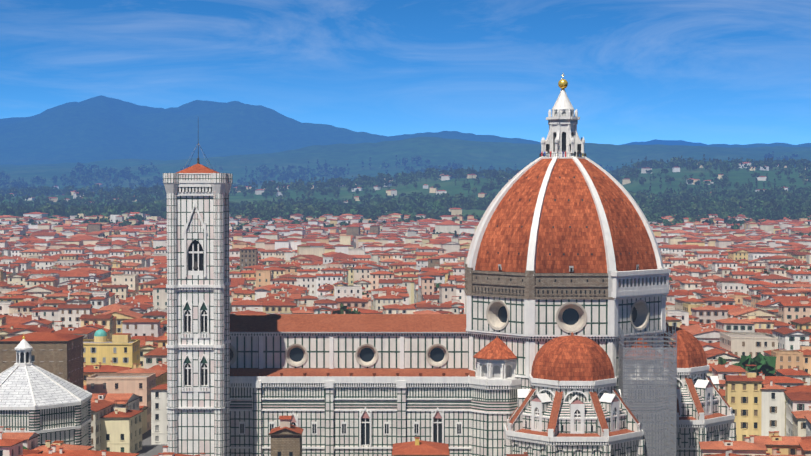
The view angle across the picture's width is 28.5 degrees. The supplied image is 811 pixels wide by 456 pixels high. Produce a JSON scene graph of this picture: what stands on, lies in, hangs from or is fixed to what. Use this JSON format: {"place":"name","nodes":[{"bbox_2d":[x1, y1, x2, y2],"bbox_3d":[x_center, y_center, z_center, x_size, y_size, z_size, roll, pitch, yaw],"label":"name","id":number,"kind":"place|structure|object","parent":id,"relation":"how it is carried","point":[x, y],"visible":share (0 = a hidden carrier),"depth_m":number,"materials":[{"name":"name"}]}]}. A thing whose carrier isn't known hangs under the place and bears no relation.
{"place":"outdoors","nodes":[
{"label":"outdoors","id":0,"kind":"place"},
{"bbox_2d":[0,95,810,455],"bbox_3d":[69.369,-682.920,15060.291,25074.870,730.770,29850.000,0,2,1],"label":"ground","id":1,"kind":"structure","parent":0,"point":[232,137],"depth_m":7495.04,"materials":[{"name":"green plant"}]},
{"bbox_2d":[0,336,91,445],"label":"baptistery","id":2,"kind":"structure","parent":1,"relation":"on","point":[45,405],"depth_m":430.83,"materials":[{"name":"white stone"}]},
{"bbox_2d":[163,142,232,455],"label":"campanile","id":3,"kind":"structure","parent":1,"relation":"on","point":[198,349],"depth_m":403.67,"materials":[{"name":"stone"}]},
{"bbox_2d":[83,329,449,455],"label":"buildings","id":4,"kind":"structure","parent":1,"relation":"on","point":[121,349],"depth_m":373.08,"materials":[{"name":"paint"}]},
{"bbox_2d":[230,314,481,455],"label":"cathedral nave","id":5,"kind":"structure","parent":1,"relation":"on","point":[356,384],"depth_m":419.04,"materials":[{"name":"white stone"}]},
{"bbox_2d":[0,245,810,338],"bbox_3d":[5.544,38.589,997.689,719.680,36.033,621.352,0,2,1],"label":"city buildings","id":6,"kind":"structure","parent":1,"relation":"on","point":[67,290],"depth_m":959.66,"materials":[{"name":"tile"}]},
{"bbox_2d":[0,308,810,455],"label":"city","id":7,"kind":"object","parent":1,"relation":"on","point":[771,413],"visible":0.33,"depth_m":501.07,"materials":[{"name":"paint"}]},
{"bbox_2d":[0,212,810,266],"bbox_3d":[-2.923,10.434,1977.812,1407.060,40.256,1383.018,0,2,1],"label":"city","id":8,"kind":"object","parent":1,"relation":"on","point":[364,242],"visible":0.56,"depth_m":1744.40,"materials":[{"name":"tile"}]},
{"bbox_2d":[0,151,810,237],"bbox_3d":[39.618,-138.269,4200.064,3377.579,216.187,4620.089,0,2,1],"label":"hill trees","id":9,"kind":"object","parent":1,"relation":"on","point":[774,203],"visible":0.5,"depth_m":3281.49,"materials":[{"name":"green plant"}]},
{"bbox_2d":[10,162,807,218],"bbox_3d":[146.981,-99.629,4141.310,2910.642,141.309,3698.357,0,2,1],"label":"hillside houses","id":10,"kind":"structure","parent":1,"relation":"on","point":[455,211],"depth_m":3709.01,"materials":[{"name":"paint"}]},
{"bbox_2d":[23,232,810,453],"bbox_3d":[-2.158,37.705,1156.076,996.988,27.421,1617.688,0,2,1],"label":"city trees","id":11,"kind":"object","parent":1,"relation":"on","point":[766,365],"depth_m":588.34,"materials":[{"name":"green plant"}]},
{"bbox_2d":[468,323,735,455],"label":"cathedral tribunes","id":12,"kind":"object","parent":1,"relation":"on","point":[573,409],"visible":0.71,"depth_m":405.61,"materials":[{"name":"white stone"}]},
{"bbox_2d":[618,326,676,455],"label":"scaffolding","id":13,"kind":"object","parent":1,"relation":"on","point":[669,446],"visible":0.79,"depth_m":405.29,"materials":[{"name":"silver metal"}]},
{"bbox_2d":[0,0,810,144],"label":"sky","id":14,"kind":"structure","parent":0,"point":[730,72],"materials":[{"name":"blue"}]},
{"bbox_2d":[463,264,670,388],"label":"dome drum","id":15,"kind":"object","parent":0,"point":[526,316],"visible":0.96,"depth_m":414.58,"materials":[{"name":"white stone"}]},
{"bbox_2d":[466,151,662,275],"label":"dome","id":16,"kind":"structure","parent":15,"relation":"on","point":[543,213],"depth_m":421.17,"materials":[{"name":"tile"}]},
{"bbox_2d":[541,89,584,156],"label":"dome lantern","id":17,"kind":"object","parent":16,"relation":"on","point":[562,135],"visible":0.94,"depth_m":434.68,"materials":[{"name":"white stone"}]},
{"bbox_2d":[558,75,567,88],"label":"golden ball","id":18,"kind":"object","parent":17,"relation":"on","point":[562,83],"visible":0.94,"depth_m":435.95,"materials":[{"name":"gold metal"}]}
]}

